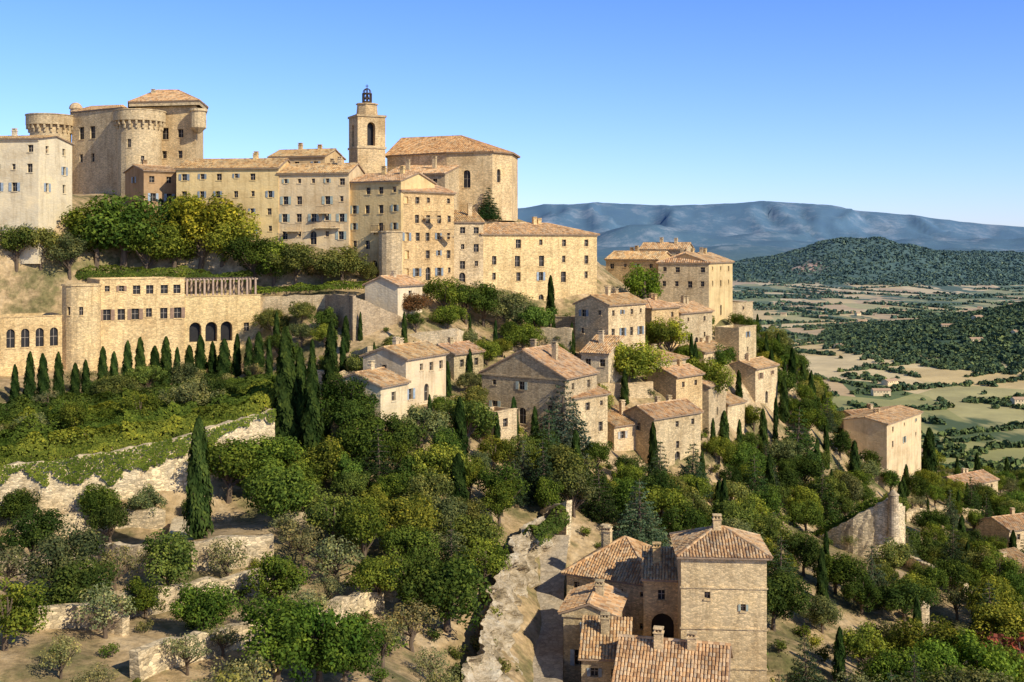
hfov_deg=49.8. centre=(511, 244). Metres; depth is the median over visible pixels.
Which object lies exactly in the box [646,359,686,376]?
walls
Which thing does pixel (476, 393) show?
broadleaf tree
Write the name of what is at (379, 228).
balcony
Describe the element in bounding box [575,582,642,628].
windows
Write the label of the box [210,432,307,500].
broadleaf tree
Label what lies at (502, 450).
broadleaf tree
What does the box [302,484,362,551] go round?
broadleaf tree
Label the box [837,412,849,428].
walls
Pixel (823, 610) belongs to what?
broadleaf tree
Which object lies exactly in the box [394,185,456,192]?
roof tiles
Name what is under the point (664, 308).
roof slab
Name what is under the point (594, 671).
windows
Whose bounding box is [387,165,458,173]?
roof tiles
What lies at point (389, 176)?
roof tiles
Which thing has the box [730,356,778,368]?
roof tiles
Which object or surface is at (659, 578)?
stone farmhouse
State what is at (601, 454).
broadleaf tree
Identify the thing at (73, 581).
broadleaf tree
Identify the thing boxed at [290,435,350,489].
broadleaf tree
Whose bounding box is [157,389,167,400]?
olive tree
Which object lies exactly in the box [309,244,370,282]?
broadleaf tree
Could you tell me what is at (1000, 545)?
broadleaf tree
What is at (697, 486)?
cypress tree
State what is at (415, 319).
broadleaf tree
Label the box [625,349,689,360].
roof tiles
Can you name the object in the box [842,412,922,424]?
roof slab
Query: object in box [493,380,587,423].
windows
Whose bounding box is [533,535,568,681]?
cobbled lane
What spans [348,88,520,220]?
church
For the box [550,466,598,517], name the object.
broadleaf tree
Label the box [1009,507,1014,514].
chimney
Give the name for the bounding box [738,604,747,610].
shutters
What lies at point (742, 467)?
broadleaf tree
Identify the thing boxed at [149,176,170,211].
windows
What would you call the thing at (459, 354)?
roof slab
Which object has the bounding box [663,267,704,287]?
windows
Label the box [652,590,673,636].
windows
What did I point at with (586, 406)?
windows
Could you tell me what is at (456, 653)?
shrub
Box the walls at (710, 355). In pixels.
[687,346,726,372]
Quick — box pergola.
[185,277,257,295]
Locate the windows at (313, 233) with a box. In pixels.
[283,178,344,243]
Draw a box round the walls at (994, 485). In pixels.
[942,478,998,494]
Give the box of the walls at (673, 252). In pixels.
[639,244,692,255]
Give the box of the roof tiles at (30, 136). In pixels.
[0,135,73,143]
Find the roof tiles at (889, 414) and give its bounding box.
[842,405,923,423]
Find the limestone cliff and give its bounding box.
[461,510,555,681]
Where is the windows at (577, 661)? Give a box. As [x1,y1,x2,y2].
[575,649,580,664]
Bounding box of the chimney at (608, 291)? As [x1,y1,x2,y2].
[605,286,610,295]
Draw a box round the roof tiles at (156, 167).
[132,164,174,170]
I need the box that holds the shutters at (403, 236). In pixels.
[402,233,442,275]
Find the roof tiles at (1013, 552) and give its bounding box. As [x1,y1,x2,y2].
[980,547,1023,567]
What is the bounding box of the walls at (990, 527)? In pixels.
[976,518,1023,552]
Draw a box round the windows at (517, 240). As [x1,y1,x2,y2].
[492,239,587,299]
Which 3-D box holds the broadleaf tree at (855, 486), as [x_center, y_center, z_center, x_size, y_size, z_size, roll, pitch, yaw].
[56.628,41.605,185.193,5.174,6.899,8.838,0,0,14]
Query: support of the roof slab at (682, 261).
on the walls at (696, 292)
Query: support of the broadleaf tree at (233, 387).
on the ground
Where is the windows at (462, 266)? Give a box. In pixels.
[459,227,477,281]
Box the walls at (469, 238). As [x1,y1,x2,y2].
[454,223,483,285]
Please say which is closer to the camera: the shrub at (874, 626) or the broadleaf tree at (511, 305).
the shrub at (874, 626)
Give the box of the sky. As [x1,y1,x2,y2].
[0,0,1023,226]
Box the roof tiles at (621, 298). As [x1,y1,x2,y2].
[574,292,646,304]
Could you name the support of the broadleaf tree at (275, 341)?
on the ground
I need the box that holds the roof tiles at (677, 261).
[655,251,710,262]
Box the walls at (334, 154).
[289,151,343,162]
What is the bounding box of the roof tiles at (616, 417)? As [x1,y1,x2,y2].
[608,404,637,425]
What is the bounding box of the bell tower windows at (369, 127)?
[367,123,372,145]
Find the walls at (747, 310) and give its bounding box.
[732,301,752,319]
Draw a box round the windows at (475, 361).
[460,358,476,366]
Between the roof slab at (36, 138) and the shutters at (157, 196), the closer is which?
the roof slab at (36, 138)
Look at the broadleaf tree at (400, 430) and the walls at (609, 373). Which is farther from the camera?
the walls at (609, 373)
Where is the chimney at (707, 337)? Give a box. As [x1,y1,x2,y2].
[705,335,710,342]
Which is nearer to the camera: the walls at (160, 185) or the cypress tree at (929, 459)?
the walls at (160, 185)
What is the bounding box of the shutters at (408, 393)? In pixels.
[407,388,414,399]
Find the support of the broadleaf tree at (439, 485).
on the ground
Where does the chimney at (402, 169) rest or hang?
on the roof slab at (397, 180)
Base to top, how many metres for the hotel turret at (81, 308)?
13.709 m
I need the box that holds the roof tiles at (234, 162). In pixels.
[175,158,288,167]
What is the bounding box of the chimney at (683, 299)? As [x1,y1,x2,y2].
[680,295,685,303]
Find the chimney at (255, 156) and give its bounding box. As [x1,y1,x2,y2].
[252,153,257,159]
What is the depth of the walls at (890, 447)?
226.18 m
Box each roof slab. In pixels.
[0,136,74,144]
[123,165,175,172]
[174,159,290,169]
[267,150,345,159]
[276,164,364,173]
[335,373,410,388]
[350,172,436,184]
[359,347,448,360]
[394,188,456,193]
[423,165,460,174]
[436,345,484,354]
[454,210,484,222]
[572,296,647,305]
[573,393,610,398]
[579,336,622,354]
[604,251,671,260]
[608,406,638,426]
[639,243,694,249]
[645,306,682,308]
[646,368,704,377]
[657,252,710,263]
[674,253,733,262]
[676,527,771,559]
[679,311,713,313]
[729,361,779,369]
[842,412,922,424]
[978,517,1023,531]
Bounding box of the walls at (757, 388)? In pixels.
[730,362,777,411]
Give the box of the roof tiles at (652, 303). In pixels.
[642,298,682,307]
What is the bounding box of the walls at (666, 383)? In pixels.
[647,370,701,429]
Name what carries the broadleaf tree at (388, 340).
on the ground
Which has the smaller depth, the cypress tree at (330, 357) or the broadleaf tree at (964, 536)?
the cypress tree at (330, 357)
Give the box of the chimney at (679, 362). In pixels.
[676,359,682,365]
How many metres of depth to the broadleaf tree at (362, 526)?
95.61 m
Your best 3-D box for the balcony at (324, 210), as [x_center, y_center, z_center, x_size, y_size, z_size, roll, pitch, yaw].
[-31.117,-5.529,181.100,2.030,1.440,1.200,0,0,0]
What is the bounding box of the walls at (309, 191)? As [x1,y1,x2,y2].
[279,166,363,252]
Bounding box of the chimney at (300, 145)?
[298,143,302,148]
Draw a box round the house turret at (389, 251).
[378,231,402,276]
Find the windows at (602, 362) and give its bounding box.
[586,359,604,365]
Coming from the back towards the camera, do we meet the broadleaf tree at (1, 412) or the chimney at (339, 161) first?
the chimney at (339, 161)
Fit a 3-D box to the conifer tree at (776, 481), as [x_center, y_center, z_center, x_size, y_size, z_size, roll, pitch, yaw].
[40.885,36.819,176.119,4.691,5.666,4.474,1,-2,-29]
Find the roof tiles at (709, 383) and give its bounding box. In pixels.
[702,378,721,386]
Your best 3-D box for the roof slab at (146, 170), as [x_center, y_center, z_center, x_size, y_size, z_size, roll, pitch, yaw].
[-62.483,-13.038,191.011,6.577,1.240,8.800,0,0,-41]
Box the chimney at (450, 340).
[447,337,453,343]
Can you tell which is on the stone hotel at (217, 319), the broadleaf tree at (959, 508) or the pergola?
the pergola
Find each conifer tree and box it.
[353,428,399,501]
[437,523,480,587]
[477,187,501,221]
[508,440,536,489]
[510,460,529,505]
[523,440,565,507]
[528,380,594,458]
[536,410,561,451]
[579,466,623,523]
[612,479,671,546]
[621,487,655,537]
[646,440,671,479]
[673,443,713,499]
[740,456,769,499]
[760,469,779,487]
[761,444,777,474]
[767,537,809,609]
[774,407,823,473]
[774,673,785,681]
[786,637,826,681]
[810,466,842,523]
[816,404,831,432]
[822,398,837,432]
[828,458,846,477]
[854,543,888,609]
[881,673,897,681]
[902,653,925,681]
[904,532,918,564]
[935,524,971,571]
[940,490,959,528]
[962,477,983,509]
[965,580,1016,652]
[979,494,993,517]
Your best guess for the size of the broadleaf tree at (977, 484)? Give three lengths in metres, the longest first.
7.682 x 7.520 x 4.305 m
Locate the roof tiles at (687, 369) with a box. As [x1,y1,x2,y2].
[654,363,704,376]
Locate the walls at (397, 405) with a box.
[331,374,408,421]
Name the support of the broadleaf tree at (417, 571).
on the ground
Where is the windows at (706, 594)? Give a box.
[704,592,744,609]
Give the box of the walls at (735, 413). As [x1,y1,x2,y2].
[726,403,744,432]
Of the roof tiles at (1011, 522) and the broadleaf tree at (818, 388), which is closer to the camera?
the roof tiles at (1011, 522)
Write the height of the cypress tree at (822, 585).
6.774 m
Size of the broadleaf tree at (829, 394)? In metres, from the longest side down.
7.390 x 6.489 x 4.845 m
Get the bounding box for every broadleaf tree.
[0,222,44,271]
[0,402,9,420]
[0,486,41,520]
[0,504,71,556]
[0,573,53,650]
[4,417,30,437]
[17,225,66,269]
[17,521,117,587]
[35,553,126,604]
[43,230,88,279]
[48,398,89,425]
[58,400,87,431]
[59,198,120,267]
[68,189,174,273]
[73,479,121,521]
[81,378,107,400]
[83,501,132,542]
[89,373,140,404]
[112,219,170,272]
[117,390,160,421]
[121,575,170,618]
[124,364,168,386]
[126,483,167,515]
[133,213,185,239]
[139,220,198,272]
[140,528,197,587]
[161,191,245,271]
[163,195,204,236]
[163,377,227,413]
[166,578,246,630]
[169,360,198,383]
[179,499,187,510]
[180,205,262,266]
[185,434,265,503]
[199,372,226,394]
[204,666,265,681]
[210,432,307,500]
[217,232,279,284]
[221,381,242,393]
[225,377,242,383]
[237,594,311,681]
[239,459,320,521]
[241,551,312,604]
[248,236,292,285]
[250,307,290,334]
[257,432,308,472]
[264,242,319,283]
[264,333,280,356]
[267,372,276,383]
[271,598,367,681]
[286,455,325,490]
[288,300,315,323]
[288,322,312,347]
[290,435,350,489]
[293,343,300,359]
[299,483,327,511]
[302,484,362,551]
[303,612,395,681]
[305,262,333,283]
[308,306,338,329]
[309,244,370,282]
[310,324,338,347]
[311,495,332,528]
[314,358,339,371]
[319,375,381,406]
[320,386,346,423]
[322,397,380,430]
[329,451,371,494]
[330,470,371,499]
[330,494,378,517]
[331,372,344,378]
[331,415,396,466]
[338,497,387,559]
[343,351,362,371]
[343,553,409,595]
[355,403,396,435]
[357,483,388,506]
[359,262,378,280]
[369,471,412,502]
[372,491,443,557]
[376,523,444,573]
[379,438,414,470]
[381,334,407,345]
[383,412,427,452]
[383,492,432,529]
[383,549,461,624]
[390,453,436,493]
[396,468,462,502]
[396,553,491,634]
[399,402,451,447]
[403,293,433,313]
[406,311,426,332]
[409,440,468,495]
[420,493,467,537]
[422,276,467,307]
[428,303,468,328]
[428,425,462,454]
[428,511,506,551]
[431,395,451,409]
[433,394,498,451]
[443,283,488,324]
[454,371,481,388]
[456,495,489,527]
[460,384,488,402]
[461,534,511,585]
[462,327,477,342]
[465,453,485,499]
[468,280,500,325]
[468,410,493,442]
[469,458,529,516]
[471,450,491,484]
[475,289,539,322]
[476,339,501,365]
[476,433,514,468]
[481,477,518,526]
[493,337,512,356]
[497,320,520,336]
[500,322,544,347]
[502,431,536,466]
[518,305,558,327]
[524,445,584,473]
[526,435,552,455]
[533,474,564,507]
[534,428,559,442]
[535,442,597,500]
[541,336,560,342]
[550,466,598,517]
[558,343,571,353]
[576,472,616,504]
[581,441,613,474]
[590,473,618,490]
[598,382,615,412]
[605,478,649,517]
[610,462,644,481]
[610,476,634,492]
[612,339,673,382]
[613,454,646,473]
[621,260,663,298]
[633,482,692,531]
[636,467,681,516]
[645,315,692,351]
[645,320,676,348]
[657,473,687,494]
[657,501,712,536]
[672,344,703,360]
[674,474,712,497]
[681,486,714,518]
[681,507,711,530]
[686,355,735,394]
[701,436,735,463]
[703,499,758,528]
[709,479,753,503]
[711,343,738,367]
[718,464,742,483]
[721,516,770,544]
[722,441,771,473]
[727,313,745,324]
[730,438,739,447]
[734,493,773,520]
[735,430,762,447]
[737,316,757,324]
[738,454,776,477]
[738,463,765,486]
[745,404,764,431]
[750,512,780,523]
[750,514,792,550]
[753,485,784,516]
[755,321,761,330]
[756,336,770,350]
[756,338,783,352]
[756,351,783,370]
[762,323,788,345]
[762,438,806,462]
[763,331,794,345]
[763,538,782,569]
[765,481,792,515]
[767,547,800,572]
[767,569,814,631]
[776,343,803,367]
[776,458,795,471]
[776,466,803,495]
[777,368,801,395]
[778,353,797,367]
[780,499,824,532]
[782,530,806,568]
[783,484,820,505]
[787,454,829,484]
[787,529,824,576]
[788,396,799,417]
[788,406,826,437]
[791,496,823,526]
[792,397,820,413]
[794,384,815,399]
[796,354,810,372]
[797,366,809,375]
[797,380,823,396]
[797,594,844,633]
[799,475,849,500]
[805,449,831,463]
[811,549,867,594]
[813,377,827,392]
[817,396,836,409]
[818,403,835,410]
[821,390,836,399]
[823,382,830,391]
[823,408,845,427]
[829,429,853,457]
[829,470,849,479]
[833,493,858,515]
[833,618,893,678]
[836,472,865,502]
[838,568,883,614]
[843,458,880,478]
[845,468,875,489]
[853,485,877,501]
[853,644,944,681]
[859,448,882,470]
[863,537,915,581]
[868,564,898,584]
[875,574,939,620]
[875,620,916,665]
[880,469,900,490]
[880,493,911,511]
[884,614,966,676]
[892,673,911,681]
[894,571,934,611]
[904,473,930,506]
[905,525,921,549]
[908,561,927,581]
[910,510,950,529]
[912,633,966,680]
[913,468,944,495]
[913,563,950,603]
[914,535,947,563]
[919,519,951,546]
[921,448,946,463]
[921,663,1012,681]
[926,484,945,505]
[927,545,947,564]
[930,555,974,590]
[939,484,963,502]
[941,478,966,491]
[945,500,967,515]
[946,627,1023,681]
[948,537,973,556]
[951,562,983,587]
[952,465,968,474]
[954,529,991,545]
[954,530,970,543]
[958,539,999,555]
[960,490,981,503]
[960,575,1023,612]
[961,544,998,585]
[965,506,983,530]
[968,599,1023,655]
[970,481,989,507]
[975,485,1009,509]
[977,548,1020,585]
[978,638,1023,673]
[980,465,996,474]
[982,535,1007,545]
[983,493,1005,511]
[988,538,1006,550]
[991,473,1007,489]
[992,504,1020,515]
[994,470,1015,478]
[996,496,1023,511]
[997,670,1023,681]
[999,499,1023,512]
[1003,490,1023,503]
[1003,570,1023,607]
[1004,477,1017,488]
[1009,468,1023,480]
[1011,481,1023,490]
[1013,672,1023,681]
[1016,471,1023,482]
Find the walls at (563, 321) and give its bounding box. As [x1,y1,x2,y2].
[541,314,574,339]
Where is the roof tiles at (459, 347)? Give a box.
[436,340,485,353]
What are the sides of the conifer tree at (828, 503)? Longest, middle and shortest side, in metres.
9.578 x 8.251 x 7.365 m
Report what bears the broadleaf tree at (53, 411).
on the ground
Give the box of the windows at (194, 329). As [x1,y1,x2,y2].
[189,321,248,341]
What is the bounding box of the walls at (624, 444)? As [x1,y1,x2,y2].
[608,423,637,450]
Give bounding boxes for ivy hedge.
[0,373,271,423]
[0,379,272,438]
[0,382,273,455]
[0,388,275,465]
[522,504,571,544]
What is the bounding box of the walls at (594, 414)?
[571,394,608,450]
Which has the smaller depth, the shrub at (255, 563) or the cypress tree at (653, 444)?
the shrub at (255, 563)
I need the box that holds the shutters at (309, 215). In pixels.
[279,179,352,238]
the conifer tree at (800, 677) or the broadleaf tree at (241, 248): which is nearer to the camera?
the conifer tree at (800, 677)
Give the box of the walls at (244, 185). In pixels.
[175,161,288,241]
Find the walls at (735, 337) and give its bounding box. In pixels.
[715,324,756,361]
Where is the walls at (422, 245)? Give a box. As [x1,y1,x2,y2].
[401,191,454,286]
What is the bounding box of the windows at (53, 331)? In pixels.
[6,327,56,347]
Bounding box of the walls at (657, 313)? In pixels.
[645,307,680,347]
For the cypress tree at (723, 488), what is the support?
on the ground
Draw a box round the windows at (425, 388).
[383,360,440,400]
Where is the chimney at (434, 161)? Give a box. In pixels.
[432,156,436,168]
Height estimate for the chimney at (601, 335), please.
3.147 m
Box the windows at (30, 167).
[0,145,63,192]
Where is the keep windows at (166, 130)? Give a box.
[163,128,182,157]
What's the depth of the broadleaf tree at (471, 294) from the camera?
175.62 m
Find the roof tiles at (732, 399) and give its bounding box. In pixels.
[726,391,747,404]
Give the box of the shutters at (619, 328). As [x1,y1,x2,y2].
[579,310,643,335]
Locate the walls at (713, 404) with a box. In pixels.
[702,384,725,436]
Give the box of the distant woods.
[732,236,1023,324]
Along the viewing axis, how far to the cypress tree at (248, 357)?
156.57 m
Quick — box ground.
[0,193,1023,681]
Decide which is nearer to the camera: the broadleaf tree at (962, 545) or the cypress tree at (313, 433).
the cypress tree at (313, 433)
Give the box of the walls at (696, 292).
[658,264,708,306]
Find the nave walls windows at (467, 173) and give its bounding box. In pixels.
[464,170,498,187]
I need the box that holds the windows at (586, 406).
[585,400,600,430]
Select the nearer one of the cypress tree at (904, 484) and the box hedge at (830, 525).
the box hedge at (830, 525)
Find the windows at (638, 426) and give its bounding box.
[637,419,692,459]
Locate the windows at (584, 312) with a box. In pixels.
[582,309,640,345]
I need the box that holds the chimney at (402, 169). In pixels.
[399,166,405,173]
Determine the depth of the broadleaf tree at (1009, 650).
106.93 m
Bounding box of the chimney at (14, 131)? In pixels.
[11,128,17,135]
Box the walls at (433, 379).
[363,349,446,409]
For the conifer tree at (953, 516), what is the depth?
211.84 m
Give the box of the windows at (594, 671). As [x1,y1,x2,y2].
[591,668,612,675]
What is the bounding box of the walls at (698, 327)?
[679,312,711,346]
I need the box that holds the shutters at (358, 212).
[350,205,398,229]
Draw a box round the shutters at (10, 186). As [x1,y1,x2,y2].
[1,167,67,191]
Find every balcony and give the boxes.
[285,225,300,232]
[312,221,339,229]
[316,206,328,214]
[371,225,384,233]
[424,211,440,219]
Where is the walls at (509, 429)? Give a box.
[475,406,517,445]
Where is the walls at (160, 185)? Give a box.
[125,166,175,214]
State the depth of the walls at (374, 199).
179.69 m
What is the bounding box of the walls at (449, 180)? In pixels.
[425,167,458,209]
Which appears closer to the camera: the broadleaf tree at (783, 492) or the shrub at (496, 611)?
the shrub at (496, 611)
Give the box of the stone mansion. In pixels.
[479,217,598,300]
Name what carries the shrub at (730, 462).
on the ground
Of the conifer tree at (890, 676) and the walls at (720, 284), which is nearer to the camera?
the conifer tree at (890, 676)
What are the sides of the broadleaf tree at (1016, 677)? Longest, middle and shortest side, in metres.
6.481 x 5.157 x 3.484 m
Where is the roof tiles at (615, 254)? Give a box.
[605,250,667,259]
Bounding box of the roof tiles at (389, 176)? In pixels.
[350,171,435,182]
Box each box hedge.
[75,264,252,282]
[251,280,367,293]
[814,497,879,536]
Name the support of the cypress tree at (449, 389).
on the ground
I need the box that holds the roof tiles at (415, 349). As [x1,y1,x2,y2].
[359,340,449,358]
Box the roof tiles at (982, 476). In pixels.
[942,469,998,485]
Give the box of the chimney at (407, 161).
[405,159,410,169]
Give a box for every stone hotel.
[0,312,62,375]
[87,277,184,368]
[185,293,260,362]
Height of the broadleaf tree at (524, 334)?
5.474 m
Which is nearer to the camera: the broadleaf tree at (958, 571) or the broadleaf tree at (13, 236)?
the broadleaf tree at (958, 571)
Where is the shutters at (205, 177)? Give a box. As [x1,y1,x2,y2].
[179,174,273,232]
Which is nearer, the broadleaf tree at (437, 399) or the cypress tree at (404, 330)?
the broadleaf tree at (437, 399)
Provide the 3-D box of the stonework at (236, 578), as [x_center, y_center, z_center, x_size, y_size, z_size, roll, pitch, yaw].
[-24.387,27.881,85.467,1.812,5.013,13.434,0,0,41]
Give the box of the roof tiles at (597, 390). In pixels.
[571,385,610,397]
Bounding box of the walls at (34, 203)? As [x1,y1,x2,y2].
[0,137,71,263]
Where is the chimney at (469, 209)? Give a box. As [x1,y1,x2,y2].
[467,203,471,215]
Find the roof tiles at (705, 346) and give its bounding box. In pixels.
[686,340,727,351]
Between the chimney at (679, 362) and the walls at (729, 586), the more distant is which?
the chimney at (679, 362)
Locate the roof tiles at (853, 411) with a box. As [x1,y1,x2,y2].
[837,407,876,414]
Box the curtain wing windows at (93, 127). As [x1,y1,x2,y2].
[80,126,94,161]
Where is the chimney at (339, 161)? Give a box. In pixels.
[337,156,341,165]
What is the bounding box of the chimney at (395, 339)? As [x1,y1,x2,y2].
[392,336,399,343]
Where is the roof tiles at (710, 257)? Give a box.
[673,252,734,262]
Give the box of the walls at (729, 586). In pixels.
[675,554,767,681]
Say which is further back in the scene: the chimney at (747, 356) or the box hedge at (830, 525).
the chimney at (747, 356)
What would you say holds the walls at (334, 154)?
on the ground
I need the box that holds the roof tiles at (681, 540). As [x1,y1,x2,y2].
[669,525,772,558]
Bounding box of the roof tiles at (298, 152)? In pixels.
[267,148,345,158]
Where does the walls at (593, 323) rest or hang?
on the ground
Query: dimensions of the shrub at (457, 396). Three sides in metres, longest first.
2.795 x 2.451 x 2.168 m
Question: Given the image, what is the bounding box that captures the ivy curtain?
[0,408,276,486]
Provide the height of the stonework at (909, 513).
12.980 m
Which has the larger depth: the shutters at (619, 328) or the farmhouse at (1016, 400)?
the farmhouse at (1016, 400)
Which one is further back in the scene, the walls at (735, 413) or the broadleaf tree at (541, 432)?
the walls at (735, 413)
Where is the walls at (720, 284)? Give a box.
[677,254,731,326]
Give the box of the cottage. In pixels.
[362,270,424,316]
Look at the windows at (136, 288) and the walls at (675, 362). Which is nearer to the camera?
the windows at (136, 288)
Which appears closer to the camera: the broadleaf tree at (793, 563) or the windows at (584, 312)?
the broadleaf tree at (793, 563)
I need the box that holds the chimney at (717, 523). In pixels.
[712,513,721,530]
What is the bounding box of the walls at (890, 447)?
[844,413,921,480]
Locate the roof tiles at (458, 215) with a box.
[454,210,484,221]
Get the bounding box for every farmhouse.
[478,339,599,445]
[558,579,628,681]
[560,523,651,635]
[578,611,632,681]
[611,625,732,681]
[623,395,703,466]
[641,541,677,638]
[870,388,891,395]
[881,378,898,384]
[969,337,983,341]
[971,315,982,319]
[1010,397,1023,405]
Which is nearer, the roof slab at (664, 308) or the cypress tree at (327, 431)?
the cypress tree at (327, 431)
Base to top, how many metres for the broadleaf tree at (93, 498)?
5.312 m
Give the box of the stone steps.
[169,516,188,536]
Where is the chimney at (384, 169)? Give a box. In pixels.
[381,166,387,174]
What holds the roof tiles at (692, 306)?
on the roof slab at (696, 312)
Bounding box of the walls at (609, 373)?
[580,341,622,383]
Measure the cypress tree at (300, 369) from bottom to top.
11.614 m
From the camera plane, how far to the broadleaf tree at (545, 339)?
172.81 m
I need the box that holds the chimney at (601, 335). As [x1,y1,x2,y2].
[598,330,604,343]
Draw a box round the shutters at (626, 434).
[618,431,627,438]
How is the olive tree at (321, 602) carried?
on the ground
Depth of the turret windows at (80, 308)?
155.87 m
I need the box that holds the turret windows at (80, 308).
[69,307,82,314]
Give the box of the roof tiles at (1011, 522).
[979,512,1023,530]
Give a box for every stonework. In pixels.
[0,408,274,512]
[0,554,95,579]
[0,603,129,636]
[14,507,165,539]
[97,541,157,565]
[118,568,271,616]
[129,591,384,681]
[192,533,273,570]
[260,294,326,326]
[287,511,391,532]
[306,367,354,386]
[325,294,401,340]
[351,346,372,368]
[385,553,466,603]
[408,328,473,344]
[476,344,520,351]
[528,327,572,352]
[539,500,571,546]
[598,381,652,397]
[817,498,905,559]
[861,454,897,491]
[901,555,968,596]
[905,505,993,521]
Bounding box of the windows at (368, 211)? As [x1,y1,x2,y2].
[353,187,396,270]
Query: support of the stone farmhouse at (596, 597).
on the ground
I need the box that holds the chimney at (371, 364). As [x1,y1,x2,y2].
[367,360,375,369]
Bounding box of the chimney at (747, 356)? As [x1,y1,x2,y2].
[746,353,749,360]
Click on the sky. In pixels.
(906, 107)
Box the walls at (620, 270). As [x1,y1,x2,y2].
[605,253,670,298]
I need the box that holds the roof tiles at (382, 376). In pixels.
[341,367,410,386]
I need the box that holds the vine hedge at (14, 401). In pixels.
[0,373,271,412]
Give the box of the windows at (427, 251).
[407,197,448,279]
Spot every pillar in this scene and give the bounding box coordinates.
[887,490,898,536]
[913,600,929,627]
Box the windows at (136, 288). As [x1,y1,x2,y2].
[103,285,180,319]
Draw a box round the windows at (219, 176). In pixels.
[183,174,271,230]
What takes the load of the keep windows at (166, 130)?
in the castle
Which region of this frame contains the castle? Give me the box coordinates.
[25,89,208,195]
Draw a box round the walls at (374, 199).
[350,174,434,274]
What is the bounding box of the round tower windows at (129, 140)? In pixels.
[128,139,143,161]
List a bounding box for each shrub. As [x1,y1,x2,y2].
[24,625,37,633]
[98,642,119,657]
[132,677,142,681]
[135,619,153,631]
[183,623,197,629]
[227,656,243,672]
[236,587,251,598]
[245,557,260,569]
[309,530,321,540]
[317,551,341,571]
[347,608,377,620]
[369,666,394,681]
[384,632,407,656]
[424,627,442,642]
[447,661,472,678]
[448,644,469,659]
[449,393,463,402]
[470,635,496,651]
[474,336,485,345]
[478,593,495,604]
[483,606,502,615]
[497,657,520,674]
[577,526,591,536]
[598,462,606,469]
[605,462,613,469]
[702,428,709,433]
[704,494,714,502]
[705,463,720,472]
[722,459,737,465]
[769,638,789,654]
[777,510,790,523]
[792,623,816,638]
[805,632,823,649]
[812,644,833,662]
[864,620,884,635]
[931,617,954,630]
[977,631,1023,658]
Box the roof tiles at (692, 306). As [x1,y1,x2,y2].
[671,301,713,312]
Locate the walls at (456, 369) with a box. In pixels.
[440,347,483,380]
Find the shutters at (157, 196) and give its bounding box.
[131,177,174,200]
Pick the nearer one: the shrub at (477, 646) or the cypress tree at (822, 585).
the shrub at (477, 646)
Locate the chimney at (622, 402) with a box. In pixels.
[618,399,625,414]
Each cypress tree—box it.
[8,364,20,400]
[22,351,36,399]
[35,353,50,400]
[51,351,65,395]
[68,362,80,395]
[81,359,90,394]
[96,346,108,380]
[109,351,118,380]
[121,340,133,381]
[133,337,146,386]
[148,345,162,386]
[160,336,173,385]
[172,347,180,382]
[180,416,214,539]
[184,345,195,375]
[194,334,207,377]
[207,341,217,378]
[216,339,232,377]
[231,333,241,376]
[242,337,253,375]
[251,331,265,372]
[265,337,273,377]
[271,326,300,442]
[272,311,279,335]
[292,347,305,443]
[300,358,325,455]
[308,338,315,362]
[321,320,338,385]
[321,401,331,438]
[338,336,346,371]
[339,315,350,352]
[357,311,362,340]
[401,312,407,340]
[427,394,432,431]
[446,361,452,396]
[449,452,469,501]
[452,396,470,457]
[466,349,473,374]
[468,313,471,328]
[493,319,497,341]
[493,412,500,451]
[511,396,519,438]
[529,406,538,441]
[546,275,555,313]
[569,330,576,356]
[571,430,582,464]
[619,368,629,404]
[647,422,658,474]
[689,334,693,359]
[693,341,697,361]
[695,481,699,495]
[699,449,705,481]
[710,418,715,440]
[713,480,720,505]
[717,410,729,445]
[719,478,728,501]
[735,370,743,397]
[736,419,742,441]
[757,408,768,452]
[763,337,768,352]
[764,454,774,485]
[768,348,773,360]
[772,415,778,440]
[773,397,778,424]
[778,377,789,422]
[782,361,787,376]
[787,347,797,382]
[799,362,806,383]
[808,370,814,403]
[813,438,821,477]
[815,548,828,599]
[821,386,825,404]
[823,418,829,450]
[823,530,829,553]
[825,439,829,469]
[831,626,846,681]
[847,440,860,474]
[897,481,905,509]
[901,475,908,508]
[903,464,910,496]
[913,595,923,635]
[921,427,937,474]
[954,456,958,469]
[956,490,960,505]
[957,514,965,532]
[964,541,971,570]
[973,452,980,470]
[1004,457,1009,488]
[1008,530,1016,547]
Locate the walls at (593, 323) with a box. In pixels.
[575,297,645,351]
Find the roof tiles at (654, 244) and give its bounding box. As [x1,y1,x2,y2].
[639,242,690,249]
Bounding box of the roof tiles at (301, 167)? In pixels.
[279,163,359,172]
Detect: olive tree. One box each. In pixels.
[0,544,36,591]
[10,412,58,434]
[32,389,58,405]
[38,632,81,678]
[63,368,97,386]
[66,662,120,681]
[72,580,137,638]
[92,543,140,590]
[136,546,156,573]
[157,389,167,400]
[159,630,211,675]
[195,367,205,379]
[201,622,246,656]
[206,536,249,576]
[208,650,278,681]
[221,373,234,380]
[235,595,264,620]
[243,364,264,374]
[265,510,308,548]
[277,522,324,566]
[284,584,326,611]
[299,534,365,586]
[305,590,341,611]
[311,572,345,599]
[369,610,408,667]
[383,598,444,651]
[411,646,449,678]
[419,666,464,681]
[424,529,466,556]
[835,669,882,681]
[839,536,858,546]
[907,495,922,508]
[911,493,928,507]
[916,506,944,513]
[934,584,968,619]
[998,557,1023,575]
[1001,482,1019,492]
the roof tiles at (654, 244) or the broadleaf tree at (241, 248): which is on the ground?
the broadleaf tree at (241, 248)
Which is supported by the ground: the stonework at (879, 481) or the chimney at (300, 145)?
the stonework at (879, 481)
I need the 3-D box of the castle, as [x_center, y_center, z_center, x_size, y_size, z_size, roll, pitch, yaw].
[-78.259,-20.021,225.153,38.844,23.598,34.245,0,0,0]
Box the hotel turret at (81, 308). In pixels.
[61,283,101,371]
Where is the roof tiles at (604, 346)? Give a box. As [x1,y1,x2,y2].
[579,334,624,353]
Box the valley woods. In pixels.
[759,301,1023,471]
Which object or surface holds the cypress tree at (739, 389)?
on the ground

